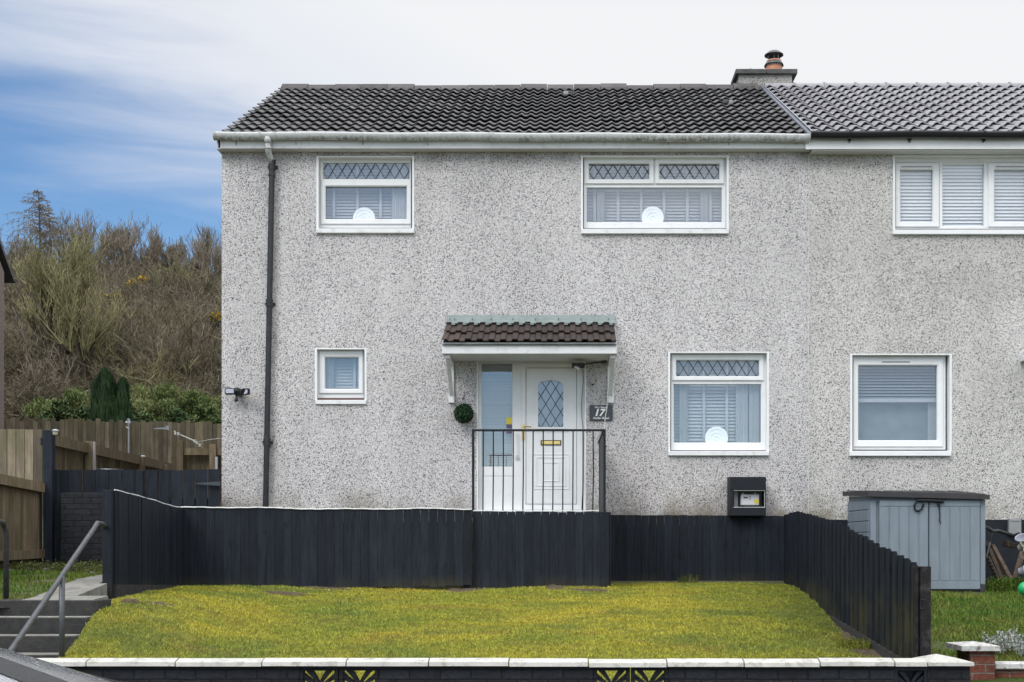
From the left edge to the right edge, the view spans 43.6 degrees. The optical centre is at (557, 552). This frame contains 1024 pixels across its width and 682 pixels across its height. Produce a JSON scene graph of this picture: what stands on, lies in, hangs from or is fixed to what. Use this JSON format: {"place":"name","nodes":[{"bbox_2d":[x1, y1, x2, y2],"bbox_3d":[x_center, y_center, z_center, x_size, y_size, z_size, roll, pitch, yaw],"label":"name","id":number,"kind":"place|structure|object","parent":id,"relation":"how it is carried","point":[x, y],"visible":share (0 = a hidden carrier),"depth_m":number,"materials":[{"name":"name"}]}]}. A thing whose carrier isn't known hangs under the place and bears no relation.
{"place":"outdoors","nodes":[
{"label":"outdoors","id":0,"kind":"place"},
{"bbox_2d":[0,517,101,607],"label":"side garden ground","id":1,"kind":"structure","parent":0,"point":[46,580],"depth_m":13.50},
{"bbox_2d":[0,429,42,481],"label":"fence","id":2,"kind":"object","parent":1,"relation":"on","point":[20,453],"visible":0.34,"depth_m":17.30,"materials":[{"name":"wood"}]},
{"bbox_2d":[0,474,44,569],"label":"fence","id":3,"kind":"object","parent":1,"relation":"on","point":[21,507],"visible":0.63,"depth_m":16.33,"materials":[{"name":"wood"}]},
{"bbox_2d":[40,430,60,566],"bbox_3d":[-6.711,-0.686,16.960,0.259,1.872,0.120,0,0,0],"label":"fence post","id":4,"kind":"object","parent":1,"relation":"on","point":[51,519],"visible":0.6,"depth_m":16.90,"materials":[{"name":"wood"}]},
{"bbox_2d":[1,559,101,572],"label":"weed","id":5,"kind":"object","parent":1,"relation":"on","point":[89,567],"visible":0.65,"depth_m":15.72,"materials":[{"name":"green plant"}]},
{"bbox_2d":[61,493,138,565],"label":"brick wall","id":6,"kind":"structure","parent":1,"relation":"on","point":[81,513],"depth_m":16.80,"materials":[{"name":"brick"}]},
{"bbox_2d":[60,469,219,506],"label":"fence","id":7,"kind":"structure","parent":6,"relation":"on","point":[157,484],"depth_m":17.61,"materials":[{"name":"wood"}]},
{"bbox_2d":[55,435,172,497],"bbox_3d":[-7.272,-0.763,21.500,0.184,1.925,6.200,0,0,0],"label":"fence","id":8,"kind":"object","parent":1,"relation":"on","point":[71,454],"visible":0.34,"depth_m":20.20,"materials":[{"name":"wood"}]},
{"bbox_2d":[102,489,182,598],"bbox_3d":[-4.695,-0.033,14.638,0.116,1.271,2.525,0,0,0],"label":"fence","id":9,"kind":"object","parent":1,"relation":"on","point":[142,540],"visible":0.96,"depth_m":14.23,"materials":[{"name":"wood"}]},
{"bbox_2d":[173,441,221,506],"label":"fence","id":10,"kind":"object","parent":1,"relation":"on","point":[184,458],"visible":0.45,"depth_m":21.99,"materials":[{"name":"wood"}]},
{"bbox_2d":[0,648,120,681],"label":"parked car","id":11,"kind":"object","parent":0,"point":[16,667],"visible":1,"depth_m":5.83,"materials":[{"name":"silver metal"}]},
{"bbox_2d":[23,575,107,599],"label":"path","id":12,"kind":"structure","parent":0,"point":[91,588],"depth_m":12.91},
{"bbox_2d":[65,583,880,681],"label":"lawn","id":13,"kind":"structure","parent":0,"point":[816,614],"depth_m":12.66,"materials":[{"name":"plant"}]},
{"bbox_2d":[473,510,610,588],"bbox_3d":[-0.187,-0.020,16.912,1.726,1.026,1.832,0,0,0],"label":"fence","id":14,"kind":"object","parent":13,"relation":"on","point":[519,548],"visible":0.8,"depth_m":16.00,"materials":[{"name":"wood"}]},
{"bbox_2d":[611,515,783,580],"bbox_3d":[1.920,-0.038,17.863,2.552,0.979,0.054,0,0,0],"label":"fence","id":15,"kind":"object","parent":13,"relation":"on","point":[728,548],"visible":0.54,"depth_m":17.84,"materials":[{"name":"wood"}]},
{"bbox_2d":[835,636,871,649],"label":"weed","id":16,"kind":"object","parent":13,"relation":"on","point":[857,644],"visible":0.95,"depth_m":11.87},
{"bbox_2d":[0,0,1023,273],"label":"sky","id":17,"kind":"structure","parent":0,"point":[110,108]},
{"bbox_2d":[154,579,1023,650],"bbox_3d":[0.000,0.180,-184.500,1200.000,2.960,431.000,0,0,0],"label":"ground","id":18,"kind":"structure","parent":0,"point":[756,582],"depth_m":17.70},
{"bbox_2d":[0,239,16,428],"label":"house","id":19,"kind":"structure","parent":18,"relation":"on","point":[6,274],"depth_m":24.93,"materials":[{"name":"concrete"}]},
{"bbox_2d":[0,599,110,657],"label":"steps","id":20,"kind":"structure","parent":18,"relation":"on","point":[40,639],"depth_m":11.72,"materials":[{"name":"concrete"}]},
{"bbox_2d":[0,519,8,598],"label":"handrail","id":21,"kind":"object","parent":20,"relation":"attached to","point":[3,524],"visible":0.86,"depth_m":12.28,"materials":[{"name":"metal"}]},
{"bbox_2d":[8,521,106,656],"bbox_3d":[-4.361,0.341,11.419,0.174,1.318,3.993,0,0,-9],"label":"handrail","id":22,"kind":"object","parent":20,"relation":"attached to","point":[59,581],"visible":0.8,"depth_m":11.06,"materials":[{"name":"metal"}]},
{"bbox_2d":[4,417,221,516],"bbox_3d":[-9.590,-1.749,27.022,6.912,2.321,0.076,0,0,0],"label":"fence","id":23,"kind":"object","parent":18,"relation":"on","point":[147,439],"visible":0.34,"depth_m":27.00,"materials":[{"name":"wood"}]},
{"bbox_2d":[113,584,182,600],"bbox_3d":[-4.585,0.617,14.180,0.269,0.566,3.440,0,0,0],"label":"kerb base","id":24,"kind":"object","parent":18,"relation":"on","point":[120,590],"visible":0.08,"depth_m":13.97,"materials":[{"name":"concrete"}]},
{"bbox_2d":[182,506,471,587],"bbox_3d":[-2.871,0.062,15.955,3.621,1.275,0.149,0,0,0],"label":"fence","id":25,"kind":"object","parent":18,"relation":"on","point":[341,547],"visible":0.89,"depth_m":15.90,"materials":[{"name":"wood"}]},
{"bbox_2d":[376,517,472,588],"bbox_3d":[-0.851,0.058,17.019,2.944,1.085,1.918,0,0,0],"label":"fence","id":26,"kind":"object","parent":18,"relation":"on","point":[438,587],"visible":0.04,"depth_m":16.40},
{"bbox_2d":[472,429,605,516],"bbox_3d":[-0.229,-0.999,16.985,1.680,1.099,1.910,0,0,0],"label":"railing","id":27,"kind":"object","parent":26,"relation":"on","point":[601,442],"visible":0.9,"depth_m":16.04,"materials":[{"name":"metal"}]},
{"bbox_2d":[37,654,973,681],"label":"garden wall","id":28,"kind":"structure","parent":18,"relation":"on","point":[935,668],"depth_m":9.40,"materials":[{"name":"black paint"}]},
{"bbox_2d":[213,50,810,578],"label":"house","id":29,"kind":"structure","parent":18,"relation":"on","point":[507,258],"depth_m":18.00,"materials":[{"name":"grey stone"}]},
{"bbox_2d":[222,386,249,401],"bbox_3d":[-4.488,-2.221,17.867,0.428,0.234,0.265,0,0,0],"label":"security light","id":30,"kind":"object","parent":29,"relation":"attached to","point":[236,391],"visible":1,"depth_m":17.81,"materials":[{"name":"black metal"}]},
{"bbox_2d":[315,348,366,403],"bbox_3d":[-3.042,-2.481,18.127,0.727,0.793,0.314,0,0,0],"label":"window","id":31,"kind":"structure","parent":29,"relation":"in","point":[340,373],"depth_m":18.09,"materials":[{"name":"white plastic"}]},
{"bbox_2d":[353,207,374,218],"bbox_3d":[-2.738,-4.739,18.162,0.320,0.320,0.018,0,0,0],"label":"plate","id":32,"kind":"object","parent":29,"relation":"attached to","point":[363,213],"visible":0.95,"depth_m":18.16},
{"bbox_2d":[316,156,413,233],"bbox_3d":[-2.696,-5.047,18.119,1.376,1.123,0.329,0,0,0],"label":"window","id":33,"kind":"structure","parent":29,"relation":"in","point":[393,198],"depth_m":18.12,"materials":[{"name":"white plastic"}]},
{"bbox_2d":[453,391,473,423],"bbox_3d":[-1.302,-2.032,17.842,0.294,0.472,0.294,0,0,0],"label":"topiary ball","id":34,"kind":"object","parent":29,"relation":"hanging from","point":[464,413],"visible":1,"depth_m":17.77,"materials":[{"name":"green plant"}]},
{"bbox_2d":[522,368,575,503],"bbox_3d":[-0.112,-1.649,18.131,0.766,1.914,0.219,0,0,0],"label":"door","id":35,"kind":"structure","parent":29,"relation":"in","point":[550,392],"depth_m":18.09,"materials":[{"name":"white plastic"}]},
{"bbox_2d":[590,405,612,420],"bbox_3d":[0.619,-1.965,17.980,0.324,0.219,0.030,0,0,0],"label":"house number plaque","id":36,"kind":"object","parent":29,"relation":"attached to","point":[598,412],"visible":1,"depth_m":17.98,"materials":[{"name":"stone"}]},
{"bbox_2d":[641,206,663,221],"bbox_3d":[1.357,-4.754,18.162,0.320,0.320,0.018,0,0,0],"label":"plate","id":37,"kind":"object","parent":29,"relation":"attached to","point":[652,214],"visible":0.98,"depth_m":18.16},
{"bbox_2d":[581,155,728,233],"bbox_3d":[1.375,-5.035,18.119,2.080,1.118,0.329,0,0,0],"label":"window","id":38,"kind":"structure","parent":29,"relation":"in","point":[600,218],"depth_m":18.12,"materials":[{"name":"white plastic"}]},
{"bbox_2d":[705,427,727,442],"bbox_3d":[2.263,-1.627,18.162,0.327,0.327,0.018,0,0,0],"label":"plate","id":39,"kind":"object","parent":29,"relation":"attached to","point":[716,435],"visible":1,"depth_m":18.16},
{"bbox_2d":[668,352,768,455],"bbox_3d":[2.272,-2.095,18.119,1.418,1.465,0.329,0,0,0],"label":"window","id":40,"kind":"structure","parent":29,"relation":"in","point":[741,379],"depth_m":18.21,"materials":[{"name":"white plastic"}]},
{"bbox_2d":[727,477,765,515],"bbox_3d":[2.639,-0.785,17.834,0.493,0.551,0.332,0,0,0],"label":"meter box","id":41,"kind":"object","parent":29,"relation":"attached to","point":[737,487],"visible":0.98,"depth_m":17.67,"materials":[{"name":"black paint"}]},
{"bbox_2d":[740,493,758,505],"bbox_3d":[2.682,-0.742,17.836,0.260,0.175,0.127,0,0,0],"label":"electricity meter","id":42,"kind":"object","parent":41,"relation":"attached to","point":[749,499],"visible":1,"depth_m":17.78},
{"bbox_2d":[784,511,930,657],"bbox_3d":[3.035,0.381,13.968,0.117,1.838,7.647,0,0,2],"label":"fence","id":43,"kind":"object","parent":18,"relation":"on","point":[855,584],"visible":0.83,"depth_m":12.38,"materials":[{"name":"black wood"}]},
{"bbox_2d":[761,82,1023,578],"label":"house","id":44,"kind":"structure","parent":18,"relation":"on","point":[916,285],"depth_m":18.00,"materials":[{"name":"grey concrete"}]},
{"bbox_2d":[849,354,951,455],"bbox_3d":[4.830,-2.078,18.188,1.443,1.441,0.465,0,0,0],"label":"window","id":45,"kind":"structure","parent":44,"relation":"in","point":[876,423],"depth_m":18.13,"materials":[{"name":"white plastic"}]},
{"bbox_2d":[892,155,1023,234],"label":"window","id":46,"kind":"structure","parent":44,"relation":"in","point":[992,165],"depth_m":18.12,"materials":[{"name":"white plastic"}]},
{"bbox_2d":[1007,519,1020,533],"bbox_3d":[6.415,-0.360,17.951,0.172,0.233,0.078,0,0,0],"label":"utility box","id":47,"kind":"object","parent":44,"relation":"attached to","point":[1014,526],"visible":0.67,"depth_m":17.92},
{"bbox_2d":[946,641,999,679],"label":"brick pier","id":48,"kind":"structure","parent":18,"relation":"on","point":[981,655],"depth_m":10.70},
{"bbox_2d":[995,661,1023,676],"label":"garden wall","id":49,"kind":"structure","parent":18,"relation":"on","point":[1009,668],"depth_m":10.80,"materials":[{"name":"concrete"}]},
{"bbox_2d":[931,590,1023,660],"bbox_3d":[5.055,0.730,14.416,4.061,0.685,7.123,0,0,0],"label":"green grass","id":50,"kind":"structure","parent":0,"point":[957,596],"depth_m":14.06,"materials":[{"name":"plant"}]},
{"bbox_2d":[931,592,1023,681],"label":"neighbour lawn","id":51,"kind":"structure","parent":0,"point":[1009,679],"depth_m":13.24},
{"bbox_2d":[842,490,989,592],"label":"storage shed","id":52,"kind":"structure","parent":51,"relation":"on","point":[941,533],"depth_m":16.42,"materials":[{"name":"grey wood"}]},
{"bbox_2d":[879,500,927,565],"bbox_3d":[4.451,-0.102,16.444,0.630,1.138,0.048,0,0,0],"label":"door","id":53,"kind":"structure","parent":52,"relation":"in","point":[903,529],"depth_m":16.42,"materials":[{"name":"wood"}]},
{"bbox_2d":[928,500,979,588],"bbox_3d":[5.103,-0.102,16.444,0.651,1.138,0.048,0,0,0],"label":"door","id":54,"kind":"structure","parent":52,"relation":"in","point":[954,543],"depth_m":16.42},
{"bbox_2d":[985,541,1004,579],"bbox_3d":[5.887,0.174,17.200,0.050,0.659,0.662,0,0,-4],"label":"plank","id":55,"kind":"object","parent":51,"relation":"on","point":[994,561],"visible":0.43,"depth_m":17.22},
{"bbox_2d":[985,525,1020,557],"bbox_3d":[6.028,-0.148,17.403,0.478,0.452,0.240,0,0,0],"label":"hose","id":56,"kind":"object","parent":55,"relation":"on","point":[991,530],"visible":0.88,"depth_m":17.39,"materials":[{"name":"plastic"}]},
{"bbox_2d":[972,625,1023,657],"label":"silver shrub","id":57,"kind":"object","parent":51,"relation":"on","point":[1004,642],"visible":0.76,"depth_m":11.90,"materials":[{"name":"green plant"}]},
{"bbox_2d":[991,544,1011,579],"bbox_3d":[5.976,0.161,17.200,0.050,0.556,0.656,0,0,-5],"label":"plank","id":58,"kind":"object","parent":51,"relation":"on","point":[1002,566],"visible":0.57,"depth_m":17.19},
{"bbox_2d":[985,575,1023,592],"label":"grass tuft","id":59,"kind":"object","parent":51,"relation":"on","point":[1007,585],"visible":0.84,"depth_m":16.50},
{"bbox_3d":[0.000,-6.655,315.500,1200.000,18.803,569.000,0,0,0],"label":"hill","id":60,"kind":"structure","parent":0,"visible":0},
{"bbox_2d":[7,222,33,261],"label":"bare tree","id":61,"kind":"object","parent":60,"relation":"on","point":[23,241],"visible":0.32,"depth_m":58.05,"materials":[{"name":"brown plant"}]},
{"bbox_2d":[4,309,57,392],"bbox_3d":[-18.405,-5.947,40.018,4.407,3.696,5.171,0,0,27],"label":"bare shrub","id":62,"kind":"object","parent":60,"relation":"on","point":[9,368],"visible":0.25,"depth_m":39.90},
{"bbox_2d":[1,189,66,266],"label":"larch","id":63,"kind":"object","parent":60,"relation":"on","point":[43,209],"visible":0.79,"depth_m":59.97,"materials":[{"name":"grey plant"}]},
{"bbox_2d":[21,396,51,420],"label":"evergreen shrub","id":64,"kind":"object","parent":60,"relation":"on","point":[38,404],"visible":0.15,"depth_m":34.29,"materials":[{"name":"green plant"}]},
{"bbox_2d":[8,202,69,265],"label":"larch","id":65,"kind":"object","parent":60,"relation":"on","point":[45,216],"visible":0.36,"depth_m":61.90,"materials":[{"name":"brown plant"}]},
{"bbox_2d":[4,345,81,420],"bbox_3d":[-16.316,-4.989,38.922,4.174,2.715,3.538,0,0,-4],"label":"bare shrub","id":66,"kind":"object","parent":60,"relation":"on","point":[35,389],"visible":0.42,"depth_m":38.57,"materials":[{"name":"plant"}]},
{"bbox_2d":[4,337,100,400],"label":"bare shrub","id":67,"kind":"object","parent":60,"relation":"on","point":[50,360],"visible":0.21,"depth_m":40.03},
{"bbox_2d":[37,400,77,438],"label":"evergreen shrub","id":68,"kind":"object","parent":60,"relation":"on","point":[61,409],"visible":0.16,"depth_m":33.46,"materials":[{"name":"green plant"}]},
{"bbox_2d":[7,222,117,367],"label":"mossy tree","id":69,"kind":"object","parent":60,"relation":"on","point":[42,279],"visible":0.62,"depth_m":41.42,"materials":[{"name":"green plant"}]},
{"bbox_2d":[35,386,90,420],"bbox_3d":[-13.778,-3.745,35.939,1.898,1.888,1.392,0,0,0],"label":"evergreen shrub","id":70,"kind":"object","parent":60,"relation":"on","point":[75,399],"visible":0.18,"depth_m":35.75,"materials":[{"name":"green plant"}]},
{"bbox_2d":[4,319,125,390],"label":"bare shrub","id":71,"kind":"object","parent":60,"relation":"on","point":[62,368],"visible":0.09,"depth_m":40.92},
{"bbox_2d":[48,209,100,265],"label":"bare tree","id":72,"kind":"object","parent":60,"relation":"on","point":[71,232],"visible":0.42,"depth_m":59.44,"materials":[{"name":"brown plant"}]},
{"bbox_2d":[55,210,95,249],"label":"bare tree","id":73,"kind":"object","parent":60,"relation":"on","point":[68,218],"visible":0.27,"depth_m":62.62,"materials":[{"name":"brown plant"}]},
{"bbox_2d":[4,293,147,377],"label":"bare shrub","id":74,"kind":"object","parent":60,"relation":"on","point":[22,336],"visible":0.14,"depth_m":41.56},
{"bbox_2d":[17,246,135,387],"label":"mossy tree","id":75,"kind":"object","parent":60,"relation":"on","point":[69,311],"visible":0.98,"depth_m":40.11,"materials":[{"name":"green plant"}]},
{"bbox_2d":[25,283,151,337],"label":"bare shrub","id":76,"kind":"object","parent":60,"relation":"on","point":[135,304],"visible":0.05,"depth_m":46.42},
{"bbox_2d":[64,221,116,275],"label":"bare tree","id":77,"kind":"object","parent":60,"relation":"on","point":[100,244],"visible":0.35,"depth_m":57.84,"materials":[{"name":"brown plant"}]},
{"bbox_2d":[79,366,136,421],"bbox_3d":[-11.325,-3.078,32.283,1.558,3.286,1.073,0,0,0],"label":"conifer","id":78,"kind":"object","parent":60,"relation":"on","point":[109,398],"visible":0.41,"depth_m":32.13,"materials":[{"name":"green plant"}]},
{"bbox_2d":[4,255,221,420],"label":"undergrowth","id":79,"kind":"object","parent":60,"relation":"on","point":[81,381],"visible":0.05,"depth_m":39.10,"materials":[{"name":"plant"}]},
{"bbox_2d":[61,246,172,290],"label":"bare shrub","id":80,"kind":"object","parent":60,"relation":"on","point":[115,267],"visible":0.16,"depth_m":55.37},
{"bbox_2d":[75,292,171,374],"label":"bare shrub","id":81,"kind":"object","parent":60,"relation":"on","point":[126,327],"visible":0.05,"depth_m":43.38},
{"bbox_2d":[103,220,145,277],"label":"bare tree","id":82,"kind":"object","parent":60,"relation":"on","point":[122,240],"visible":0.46,"depth_m":60.62,"materials":[{"name":"brown plant"}]},
{"bbox_2d":[103,209,148,271],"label":"bare tree","id":83,"kind":"object","parent":60,"relation":"on","point":[126,229],"visible":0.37,"depth_m":63.48,"materials":[{"name":"brown plant"}]},
{"bbox_2d":[78,353,174,399],"bbox_3d":[-13.316,-5.082,40.281,3.270,2.186,4.631,0,0,-19],"label":"bare shrub","id":84,"kind":"object","parent":60,"relation":"on","point":[135,369],"visible":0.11,"depth_m":39.03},
{"bbox_2d":[96,269,161,306],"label":"bare shrub","id":85,"kind":"object","parent":60,"relation":"on","point":[124,288],"visible":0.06,"depth_m":51.32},
{"bbox_2d":[118,222,165,276],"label":"bare tree","id":86,"kind":"object","parent":60,"relation":"on","point":[151,253],"visible":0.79,"depth_m":59.76,"materials":[{"name":"brown plant"}]},
{"bbox_2d":[129,391,155,417],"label":"evergreen shrub","id":87,"kind":"object","parent":60,"relation":"on","point":[135,405],"visible":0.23,"depth_m":35.88,"materials":[{"name":"green plant"}]},
{"bbox_2d":[89,271,198,324],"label":"bare shrub","id":88,"kind":"object","parent":60,"relation":"on","point":[146,289],"visible":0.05,"depth_m":50.15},
{"bbox_2d":[133,409,162,421],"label":"evergreen shrub","id":89,"kind":"object","parent":60,"relation":"on","point":[146,416],"visible":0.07,"depth_m":33.54,"materials":[{"name":"green plant"}]},
{"bbox_2d":[80,333,216,401],"bbox_3d":[-12.656,-5.486,40.184,4.368,2.564,4.200,0,0,40],"label":"bare shrub","id":90,"kind":"object","parent":60,"relation":"on","point":[160,357],"visible":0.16,"depth_m":39.57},
{"bbox_2d":[92,304,205,377],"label":"bare shrub","id":91,"kind":"object","parent":60,"relation":"on","point":[172,339],"visible":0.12,"depth_m":41.51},
{"bbox_2d":[107,318,196,374],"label":"bare shrub","id":92,"kind":"object","parent":60,"relation":"on","point":[145,336],"visible":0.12,"depth_m":41.15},
{"bbox_2d":[130,382,177,418],"bbox_3d":[-11.407,-3.974,36.533,1.550,1.841,1.550,0,0,0],"label":"evergreen shrub","id":93,"kind":"object","parent":60,"relation":"on","point":[143,392],"visible":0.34,"depth_m":36.22,"materials":[{"name":"green plant"}]},
{"bbox_2d":[100,281,216,339],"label":"bare shrub","id":94,"kind":"object","parent":60,"relation":"on","point":[168,307],"visible":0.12,"depth_m":45.22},
{"bbox_2d":[105,283,221,360],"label":"bare shrub","id":95,"kind":"object","parent":60,"relation":"on","point":[169,322],"visible":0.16,"depth_m":43.24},
{"bbox_2d":[119,263,210,314],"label":"bare shrub","id":96,"kind":"object","parent":60,"relation":"on","point":[163,292],"visible":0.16,"depth_m":50.83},
{"bbox_2d":[116,286,221,338],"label":"bare shrub","id":97,"kind":"object","parent":60,"relation":"on","point":[178,310],"visible":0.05,"depth_m":46.13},
{"bbox_2d":[153,235,188,277],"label":"bare tree","id":98,"kind":"object","parent":60,"relation":"on","point":[169,250],"visible":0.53,"depth_m":61.65,"materials":[{"name":"brown plant"}]},
{"bbox_2d":[122,296,221,395],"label":"bare shrub","id":99,"kind":"object","parent":60,"relation":"on","point":[185,360],"visible":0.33,"depth_m":40.27,"materials":[{"name":"plant"}]},
{"bbox_2d":[127,363,219,402],"bbox_3d":[-12.007,-4.927,39.078,3.528,2.007,3.668,0,0,6],"label":"bare shrub","id":100,"kind":"object","parent":60,"relation":"on","point":[163,381],"visible":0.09,"depth_m":38.62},
{"bbox_2d":[126,310,221,386],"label":"bare shrub","id":101,"kind":"object","parent":60,"relation":"on","point":[202,312],"visible":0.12,"depth_m":40.63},
{"bbox_2d":[129,244,221,304],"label":"bare shrub","id":102,"kind":"object","parent":60,"relation":"on","point":[196,272],"visible":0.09,"depth_m":52.47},
{"bbox_2d":[156,406,194,422],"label":"evergreen shrub","id":103,"kind":"object","parent":60,"relation":"on","point":[177,415],"visible":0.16,"depth_m":32.71,"materials":[{"name":"green plant"}]},
{"bbox_2d":[130,277,221,325],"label":"bare shrub","id":104,"kind":"object","parent":60,"relation":"on","point":[208,306],"visible":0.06,"depth_m":48.67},
{"bbox_2d":[156,383,196,417],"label":"evergreen shrub","id":105,"kind":"object","parent":60,"relation":"on","point":[175,390],"visible":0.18,"depth_m":36.71,"materials":[{"name":"green plant"}]},
{"bbox_2d":[142,322,221,392],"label":"bare shrub","id":106,"kind":"object","parent":60,"relation":"on","point":[207,327],"visible":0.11,"depth_m":40.75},
{"bbox_2d":[144,247,221,292],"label":"bare shrub","id":107,"kind":"object","parent":60,"relation":"on","point":[177,264],"visible":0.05,"depth_m":53.91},
{"bbox_2d":[165,232,208,281],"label":"bare tree","id":108,"kind":"object","parent":60,"relation":"on","point":[187,261],"visible":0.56,"depth_m":59.77,"materials":[{"name":"brown plant"}]},
{"bbox_2d":[164,354,221,400],"bbox_3d":[-9.799,-5.043,39.361,3.333,2.473,4.863,0,0,6],"label":"bare shrub","id":109,"kind":"object","parent":60,"relation":"on","point":[208,389],"visible":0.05,"depth_m":38.06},
{"bbox_2d":[179,388,219,417],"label":"evergreen shrub","id":110,"kind":"object","parent":60,"relation":"on","point":[201,397],"visible":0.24,"depth_m":36.79,"materials":[{"name":"green plant"}]},
{"bbox_2d":[184,224,219,284],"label":"bare tree","id":111,"kind":"object","parent":60,"relation":"on","point":[206,239],"visible":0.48,"depth_m":61.54,"materials":[{"name":"brown plant"}]},
{"bbox_2d":[191,229,221,288],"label":"bare tree","id":112,"kind":"object","parent":60,"relation":"on","point":[217,260],"visible":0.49,"depth_m":58.37,"materials":[{"name":"brown plant"}]},
{"bbox_2d":[191,401,221,447],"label":"evergreen shrub","id":113,"kind":"object","parent":60,"relation":"on","point":[205,412],"visible":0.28,"depth_m":33.78,"materials":[{"name":"green plant"}]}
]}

